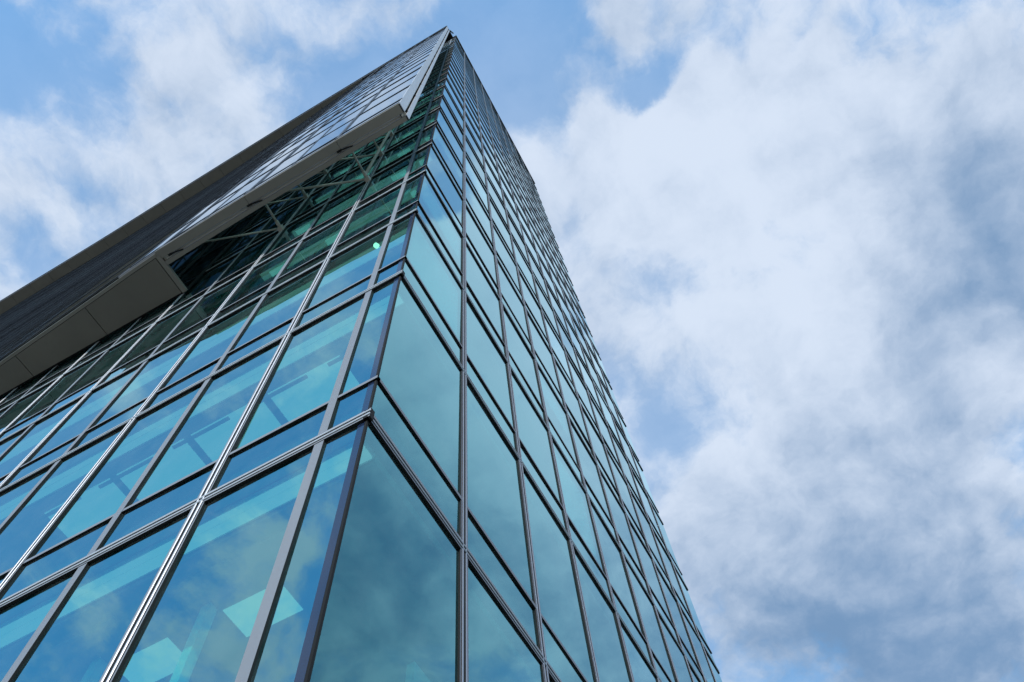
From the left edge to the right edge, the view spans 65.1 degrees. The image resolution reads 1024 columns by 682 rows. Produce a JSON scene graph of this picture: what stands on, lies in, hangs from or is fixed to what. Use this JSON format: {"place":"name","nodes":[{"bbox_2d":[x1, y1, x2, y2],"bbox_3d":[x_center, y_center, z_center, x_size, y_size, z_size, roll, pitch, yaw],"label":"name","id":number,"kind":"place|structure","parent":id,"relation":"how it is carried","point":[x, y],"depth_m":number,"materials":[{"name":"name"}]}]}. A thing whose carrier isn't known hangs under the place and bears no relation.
{"place":"outdoors","nodes":[
{"label":"outdoors","id":0,"kind":"place"},
{"bbox_2d":[0,26,721,681],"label":"office tower","id":1,"kind":"structure","parent":0,"point":[320,392],"depth_m":12.75,"materials":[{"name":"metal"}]},
{"bbox_2d":[0,430,24,454],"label":"window pane","id":2,"kind":"structure","parent":1,"relation":"in","point":[3,446],"depth_m":17.01,"materials":[{"name":"blue glass"}]},
{"bbox_2d":[0,409,46,439],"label":"window pane","id":3,"kind":"structure","parent":1,"relation":"in","point":[37,416],"depth_m":17.95,"materials":[{"name":"blue glass"}]},
{"bbox_2d":[0,467,50,524],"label":"window pane","id":4,"kind":"structure","parent":1,"relation":"in","point":[9,500],"depth_m":12.80,"materials":[{"name":"blue glass"}]},
{"bbox_2d":[0,367,53,404],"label":"window pane","id":5,"kind":"structure","parent":1,"relation":"in","point":[31,383],"depth_m":23.07,"materials":[{"name":"black glass"}]},
{"bbox_2d":[0,572,74,681],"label":"window pane","id":6,"kind":"structure","parent":1,"relation":"in","point":[19,621],"depth_m":8.18,"materials":[{"name":"blue glass"}]},
{"bbox_2d":[3,438,76,487],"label":"window pane","id":7,"kind":"structure","parent":1,"relation":"in","point":[53,455],"depth_m":13.87,"materials":[{"name":"blue glass"}]},
{"bbox_2d":[0,398,81,476],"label":"window pane","id":8,"kind":"structure","parent":1,"relation":"in","point":[36,434],"depth_m":15.98,"materials":[{"name":"blue glass"}]},
{"bbox_2d":[0,521,109,600],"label":"window pane","id":9,"kind":"structure","parent":1,"relation":"in","point":[78,548],"depth_m":9.23,"materials":[{"name":"blue glass"}]},
{"bbox_2d":[10,355,101,427],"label":"window pane","id":10,"kind":"structure","parent":1,"relation":"in","point":[56,391],"depth_m":19.56,"materials":[{"name":"green glass"}]},
{"bbox_2d":[0,427,123,573],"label":"window pane","id":11,"kind":"structure","parent":1,"relation":"in","point":[22,530],"depth_m":11.56,"materials":[{"name":"blue glass"}]},
{"bbox_2d":[41,345,92,381],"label":"window pane","id":12,"kind":"structure","parent":1,"relation":"in","point":[73,359],"depth_m":22.87,"materials":[{"name":"black glass"}]},
{"bbox_2d":[26,366,139,462],"bbox_3d":[-8.231,1.359,15.586,1.495,3.070,0.004,-27,-68,8],"label":"window pane","id":13,"kind":"structure","parent":1,"relation":"in","point":[98,399],"depth_m":15.47,"materials":[{"name":"blue glass"}]},
{"bbox_2d":[12,513,188,681],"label":"window pane","id":14,"kind":"structure","parent":1,"relation":"in","point":[81,640],"depth_m":7.43,"materials":[{"name":"blue glass"}]},
{"bbox_2d":[62,329,147,398],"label":"window pane","id":15,"kind":"structure","parent":1,"relation":"in","point":[103,366],"depth_m":19.33,"materials":[{"name":"green glass"}]},
{"bbox_2d":[73,400,145,448],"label":"window pane","id":16,"kind":"structure","parent":1,"relation":"in","point":[128,414],"depth_m":13.66,"materials":[{"name":"blue glass"}]},
{"bbox_2d":[85,316,143,356],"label":"window pane","id":17,"kind":"structure","parent":1,"relation":"in","point":[119,333],"depth_m":22.64,"materials":[{"name":"black glass"}]},
{"bbox_2d":[30,384,202,557],"bbox_3d":[-5.376,1.659,11.260,1.495,3.680,0.002,-27,-68,8],"label":"window pane","id":18,"kind":"structure","parent":1,"relation":"in","point":[101,498],"depth_m":10.94,"materials":[{"name":"blue glass"}]},
{"bbox_2d":[92,333,198,426],"bbox_3d":[-6.918,0.676,15.372,1.495,3.070,0.006,-27,-68,8],"label":"window pane","id":19,"kind":"structure","parent":1,"relation":"in","point":[144,383],"depth_m":15.26,"materials":[{"name":"blue glass"}]},
{"bbox_2d":[115,302,195,368],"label":"window pane","id":20,"kind":"structure","parent":1,"relation":"in","point":[163,328],"depth_m":19.12,"materials":[{"name":"green glass"}]},
{"bbox_2d":[99,466,213,548],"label":"window pane","id":21,"kind":"structure","parent":1,"relation":"in","point":[189,490],"depth_m":9.01,"materials":[{"name":"blue glass"}]},
{"bbox_2d":[128,291,186,332],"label":"window pane","id":22,"kind":"structure","parent":1,"relation":"in","point":[163,308],"depth_m":22.43,"materials":[{"name":"black glass"}]},
{"bbox_2d":[145,360,218,409],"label":"window pane","id":23,"kind":"structure","parent":1,"relation":"in","point":[205,372],"depth_m":13.45,"materials":[{"name":"blue glass"}]},
{"bbox_2d":[129,341,280,505],"bbox_3d":[-4.063,0.977,11.046,1.495,3.680,0.002,-28,-68,8],"label":"window pane","id":24,"kind":"structure","parent":1,"relation":"in","point":[204,434],"depth_m":10.71,"materials":[{"name":"blue glass"}]},
{"bbox_2d":[174,255,237,306],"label":"window pane","id":25,"kind":"structure","parent":1,"relation":"in","point":[207,279],"depth_m":22.85,"materials":[{"name":"black glass"}]},
{"bbox_2d":[169,274,245,338],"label":"window pane","id":26,"kind":"structure","parent":1,"relation":"in","point":[210,303],"depth_m":18.91,"materials":[{"name":"green glass"}]},
{"bbox_2d":[162,300,259,387],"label":"window pane","id":27,"kind":"structure","parent":1,"relation":"in","point":[215,341],"depth_m":15.01,"materials":[{"name":"blue glass"}]},
{"bbox_2d":[116,449,312,681],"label":"window pane","id":28,"kind":"structure","parent":1,"relation":"in","point":[199,627],"depth_m":6.69,"materials":[{"name":"blue glass"}]},
{"bbox_2d":[215,284,270,319],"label":"window pane","id":29,"kind":"structure","parent":1,"relation":"in","point":[260,292],"depth_m":17.09,"materials":[{"name":"green glass"}]},
{"bbox_2d":[218,232,278,281],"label":"window pane","id":30,"kind":"structure","parent":1,"relation":"in","point":[253,253],"depth_m":22.57,"materials":[{"name":"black glass"}]},
{"bbox_2d":[219,321,291,369],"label":"window pane","id":31,"kind":"structure","parent":1,"relation":"in","point":[280,331],"depth_m":13.22,"materials":[{"name":"blue glass"}]},
{"bbox_2d":[225,245,296,306],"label":"window pane","id":32,"kind":"structure","parent":1,"relation":"in","point":[264,274],"depth_m":18.69,"materials":[{"name":"green glass"}]},
{"bbox_2d":[213,407,326,489],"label":"window pane","id":33,"kind":"structure","parent":1,"relation":"in","point":[307,428],"depth_m":8.79,"materials":[{"name":"blue glass"}]},
{"bbox_2d":[231,265,321,350],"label":"window pane","id":34,"kind":"structure","parent":1,"relation":"in","point":[281,305],"depth_m":14.80,"materials":[{"name":"blue glass"}]},
{"bbox_2d":[256,200,303,238],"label":"window pane","id":35,"kind":"structure","parent":1,"relation":"in","point":[283,217],"depth_m":26.47,"materials":[{"name":"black glass"}]},
{"bbox_2d":[266,207,322,253],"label":"window pane","id":36,"kind":"structure","parent":1,"relation":"in","point":[298,228],"depth_m":22.36,"materials":[{"name":"green glass"}]},
{"bbox_2d":[234,295,364,449],"bbox_3d":[-2.750,0.295,10.832,1.495,3.680,0.003,-28,-68,8],"label":"window pane","id":37,"kind":"structure","parent":1,"relation":"in","point":[304,378],"depth_m":10.50,"materials":[{"name":"blue glass"}]},
{"bbox_2d":[273,252,328,287],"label":"window pane","id":38,"kind":"structure","parent":1,"relation":"in","point":[321,258],"depth_m":16.88,"materials":[{"name":"green glass"}]},
{"bbox_2d":[251,425,357,681],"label":"window pane","id":39,"kind":"structure","parent":1,"relation":"in","point":[281,648],"depth_m":6.17,"materials":[{"name":"blue glass"}]},
{"bbox_2d":[280,216,347,276],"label":"window pane","id":40,"kind":"structure","parent":1,"relation":"in","point":[322,241],"depth_m":18.48,"materials":[{"name":"green glass"}]},
{"bbox_2d":[295,178,341,216],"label":"window pane","id":41,"kind":"structure","parent":1,"relation":"in","point":[325,193],"depth_m":26.07,"materials":[{"name":"green glass"}]},
{"bbox_2d":[297,277,370,326],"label":"window pane","id":42,"kind":"structure","parent":1,"relation":"in","point":[363,285],"depth_m":13.02,"materials":[{"name":"blue glass"}]},
{"bbox_2d":[313,182,365,227],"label":"window pane","id":43,"kind":"structure","parent":1,"relation":"in","point":[344,202],"depth_m":22.14,"materials":[{"name":"green glass"}]},
{"bbox_2d":[306,229,386,308],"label":"window pane","id":44,"kind":"structure","parent":1,"relation":"in","point":[358,262],"depth_m":14.60,"materials":[{"name":"blue glass"}]},
{"bbox_2d":[330,385,367,428],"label":"window pane","id":45,"kind":"structure","parent":1,"relation":"in","point":[349,406],"depth_m":8.66,"materials":[{"name":"blue glass"}]},
{"bbox_2d":[335,157,378,193],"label":"window pane","id":46,"kind":"structure","parent":1,"relation":"in","point":[357,174],"depth_m":25.99,"materials":[{"name":"green glass"}]},
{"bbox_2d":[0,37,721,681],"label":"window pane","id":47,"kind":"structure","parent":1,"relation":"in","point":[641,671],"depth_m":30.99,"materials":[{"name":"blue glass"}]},
{"bbox_2d":[334,217,390,253],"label":"window pane","id":48,"kind":"structure","parent":1,"relation":"in","point":[382,224],"depth_m":16.66,"materials":[{"name":"green glass"}]},
{"bbox_2d":[341,280,393,393],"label":"window pane","id":49,"kind":"structure","parent":1,"relation":"in","point":[361,364],"depth_m":10.33,"materials":[{"name":"blue glass"}]},
{"bbox_2d":[339,186,400,243],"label":"window pane","id":50,"kind":"structure","parent":1,"relation":"in","point":[378,210],"depth_m":18.26,"materials":[{"name":"green glass"}]},
{"bbox_2d":[310,423,458,681],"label":"window pane","id":51,"kind":"structure","parent":1,"relation":"in","point":[391,615],"depth_m":6.86,"materials":[{"name":"blue glass"}]},
{"bbox_2d":[361,157,410,200],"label":"window pane","id":52,"kind":"structure","parent":1,"relation":"in","point":[398,171],"depth_m":21.94,"materials":[{"name":"green glass"}]},
{"bbox_2d":[380,216,409,268],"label":"window pane","id":53,"kind":"structure","parent":1,"relation":"in","point":[393,250],"depth_m":14.44,"materials":[{"name":"blue glass"}]},
{"bbox_2d":[377,134,418,169],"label":"window pane","id":54,"kind":"structure","parent":1,"relation":"in","point":[409,145],"depth_m":25.72,"materials":[{"name":"green glass"}]},
{"bbox_2d":[398,176,422,210],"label":"window pane","id":55,"kind":"structure","parent":1,"relation":"in","point":[409,194],"depth_m":18.03,"materials":[{"name":"green glass"}]},
{"bbox_2d":[372,383,458,534],"bbox_3d":[-1.028,1.363,8.912,0.004,0.870,1.925,-27,-68,8],"label":"window pane","id":56,"kind":"structure","parent":1,"relation":"in","point":[386,413],"depth_m":8.94,"materials":[{"name":"blue glass"}]},
{"bbox_2d":[379,278,460,491],"bbox_3d":[-1.151,0.470,11.001,0.002,3.680,1.925,-27,-68,8],"label":"window pane","id":57,"kind":"structure","parent":1,"relation":"in","point":[418,370],"depth_m":10.66,"materials":[{"name":"blue glass"}]},
{"bbox_2d":[403,260,460,362],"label":"window pane","id":58,"kind":"structure","parent":1,"relation":"in","point":[409,274],"depth_m":13.14,"materials":[{"name":"blue glass"}]},
{"bbox_2d":[406,215,461,342],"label":"window pane","id":59,"kind":"structure","parent":1,"relation":"in","point":[422,253],"depth_m":14.75,"materials":[{"name":"blue glass"}]},
{"bbox_2d":[417,204,461,283],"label":"window pane","id":60,"kind":"structure","parent":1,"relation":"in","point":[420,211],"depth_m":16.80,"materials":[{"name":"blue glass"}]},
{"bbox_2d":[419,175,461,271],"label":"window pane","id":61,"kind":"structure","parent":1,"relation":"in","point":[429,200],"depth_m":18.40,"materials":[{"name":"blue glass"}]},
{"bbox_2d":[427,146,462,223],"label":"window pane","id":62,"kind":"structure","parent":1,"relation":"in","point":[434,164],"depth_m":22.13,"materials":[{"name":"blue glass"}]},
{"bbox_2d":[433,127,462,190],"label":"window pane","id":63,"kind":"structure","parent":1,"relation":"in","point":[438,139],"depth_m":25.85,"materials":[{"name":"blue glass"}]},
{"bbox_2d":[466,180,492,242],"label":"window pane","id":64,"kind":"structure","parent":1,"relation":"in","point":[471,197],"depth_m":26.59,"materials":[{"name":"blue glass"}]},
{"bbox_2d":[466,207,496,283],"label":"window pane","id":65,"kind":"structure","parent":1,"relation":"in","point":[472,229],"depth_m":22.83,"materials":[{"name":"blue glass"}]},
{"bbox_2d":[466,245,503,341],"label":"window pane","id":66,"kind":"structure","parent":1,"relation":"in","point":[475,277],"depth_m":19.15,"materials":[{"name":"blue glass"}]},
{"bbox_2d":[466,284,505,356],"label":"window pane","id":67,"kind":"structure","parent":1,"relation":"in","point":[468,290],"depth_m":17.52,"materials":[{"name":"blue glass"}]},
{"bbox_2d":[466,298,513,427],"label":"window pane","id":68,"kind":"structure","parent":1,"relation":"in","point":[482,351],"depth_m":15.49,"materials":[{"name":"blue glass"}]},
{"bbox_2d":[467,359,515,449],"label":"window pane","id":69,"kind":"structure","parent":1,"relation":"in","point":[471,372],"depth_m":13.88,"materials":[{"name":"blue glass"}]},
{"bbox_2d":[467,382,533,601],"bbox_3d":[-0.237,2.008,11.712,0.011,3.680,1.925,-28,-68,8],"label":"window pane","id":70,"kind":"structure","parent":1,"relation":"in","point":[494,492],"depth_m":11.40,"materials":[{"name":"blue glass"}]},
{"bbox_2d":[468,514,538,647],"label":"window pane","id":71,"kind":"structure","parent":1,"relation":"in","point":[482,551],"depth_m":9.67,"materials":[{"name":"blue glass"}]},
{"bbox_2d":[468,563,542,681],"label":"window pane","id":72,"kind":"structure","parent":1,"relation":"in","point":[497,651],"depth_m":8.51,"materials":[{"name":"blue glass"}]},
{"bbox_2d":[493,226,520,291],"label":"window pane","id":73,"kind":"structure","parent":1,"relation":"in","point":[502,251],"depth_m":27.35,"materials":[{"name":"blue glass"}]},
{"bbox_2d":[497,261,529,339],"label":"window pane","id":74,"kind":"structure","parent":1,"relation":"in","point":[507,290],"depth_m":23.59,"materials":[{"name":"blue glass"}]},
{"bbox_2d":[503,308,542,406],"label":"window pane","id":75,"kind":"structure","parent":1,"relation":"in","point":[517,348],"depth_m":19.86,"materials":[{"name":"blue glass"}]},
{"bbox_2d":[509,354,544,420],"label":"window pane","id":76,"kind":"structure","parent":1,"relation":"in","point":[513,365],"depth_m":18.24,"materials":[{"name":"blue glass"}]},
{"bbox_2d":[519,273,547,338],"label":"window pane","id":77,"kind":"structure","parent":1,"relation":"in","point":[528,297],"depth_m":28.02,"materials":[{"name":"blue glass"}]},
{"bbox_2d":[511,372,560,502],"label":"window pane","id":78,"kind":"structure","parent":1,"relation":"in","point":[533,433],"depth_m":16.21,"materials":[{"name":"blue glass"}]},
{"bbox_2d":[520,444,566,530],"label":"window pane","id":79,"kind":"structure","parent":1,"relation":"in","point":[526,460],"depth_m":14.59,"materials":[{"name":"blue glass"}]},
{"bbox_2d":[527,313,560,392],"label":"window pane","id":80,"kind":"structure","parent":1,"relation":"in","point":[540,347],"depth_m":24.30,"materials":[{"name":"blue glass"}]},
{"bbox_2d":[538,367,578,466],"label":"window pane","id":81,"kind":"structure","parent":1,"relation":"in","point":[557,415],"depth_m":20.60,"materials":[{"name":"blue glass"}]},
{"bbox_2d":[523,470,594,681],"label":"window pane","id":82,"kind":"structure","parent":1,"relation":"in","point":[560,606],"depth_m":12.15,"materials":[{"name":"blue glass"}]},
{"bbox_2d":[542,620,583,681],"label":"window pane","id":83,"kind":"structure","parent":1,"relation":"in","point":[558,660],"depth_m":10.30,"materials":[{"name":"blue glass"}]},
{"bbox_2d":[555,362,589,442],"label":"window pane","id":84,"kind":"structure","parent":1,"relation":"in","point":[570,398],"depth_m":25.00,"materials":[{"name":"blue glass"}]},
{"bbox_2d":[552,439,603,571],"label":"window pane","id":85,"kind":"structure","parent":1,"relation":"in","point":[576,504],"depth_m":16.94,"materials":[{"name":"blue glass"}]},
{"bbox_2d":[568,521,611,601],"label":"window pane","id":86,"kind":"structure","parent":1,"relation":"in","point":[588,558],"depth_m":15.30,"materials":[{"name":"blue glass"}]},
{"bbox_2d":[570,422,611,521],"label":"window pane","id":87,"kind":"structure","parent":1,"relation":"in","point":[590,472],"depth_m":21.30,"materials":[{"name":"blue glass"}]},
{"bbox_2d":[582,409,616,488],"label":"window pane","id":88,"kind":"structure","parent":1,"relation":"in","point":[598,447],"depth_m":25.67,"materials":[{"name":"blue glass"}]},
{"bbox_2d":[574,550,630,681],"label":"window pane","id":89,"kind":"structure","parent":1,"relation":"in","point":[608,650],"depth_m":13.53,"materials":[{"name":"blue glass"}]},
{"bbox_2d":[590,502,643,635],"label":"window pane","id":90,"kind":"structure","parent":1,"relation":"in","point":[615,567],"depth_m":17.63,"materials":[{"name":"blue glass"}]},
{"bbox_2d":[600,472,642,572],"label":"window pane","id":91,"kind":"structure","parent":1,"relation":"in","point":[621,524],"depth_m":22.03,"materials":[{"name":"blue glass"}]},
{"bbox_2d":[607,451,642,533],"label":"window pane","id":92,"kind":"structure","parent":1,"relation":"in","point":[622,486],"depth_m":26.43,"materials":[{"name":"blue glass"}]},
{"bbox_2d":[612,590,651,664],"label":"window pane","id":93,"kind":"structure","parent":1,"relation":"in","point":[620,609],"depth_m":16.01,"materials":[{"name":"blue glass"}]},
{"bbox_2d":[631,493,666,574],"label":"window pane","id":94,"kind":"structure","parent":1,"relation":"in","point":[646,527],"depth_m":27.15,"materials":[{"name":"blue glass"}]},
{"bbox_2d":[625,559,675,681],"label":"window pane","id":95,"kind":"structure","parent":1,"relation":"in","point":[655,638],"depth_m":18.41,"materials":[{"name":"blue glass"}]},
{"bbox_2d":[629,522,671,621],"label":"window pane","id":96,"kind":"structure","parent":1,"relation":"in","point":[648,566],"depth_m":22.76,"materials":[{"name":"blue glass"}]},
{"bbox_2d":[653,531,690,615],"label":"window pane","id":97,"kind":"structure","parent":1,"relation":"in","point":[673,578],"depth_m":27.86,"materials":[{"name":"blue glass"}]},
{"bbox_2d":[658,614,691,681],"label":"window pane","id":98,"kind":"structure","parent":1,"relation":"in","point":[682,671],"depth_m":19.77,"materials":[{"name":"blue glass"}]},
{"bbox_2d":[656,567,698,666],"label":"window pane","id":99,"kind":"structure","parent":1,"relation":"in","point":[672,603],"depth_m":23.50,"materials":[{"name":"blue glass"}]},
{"bbox_2d":[681,610,714,681],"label":"window pane","id":100,"kind":"structure","parent":1,"relation":"in","point":[703,661],"depth_m":24.47,"materials":[{"name":"blue glass"}]},
{"bbox_2d":[0,0,1023,681],"label":"sky","id":101,"kind":"structure","parent":0,"point":[789,234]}
]}

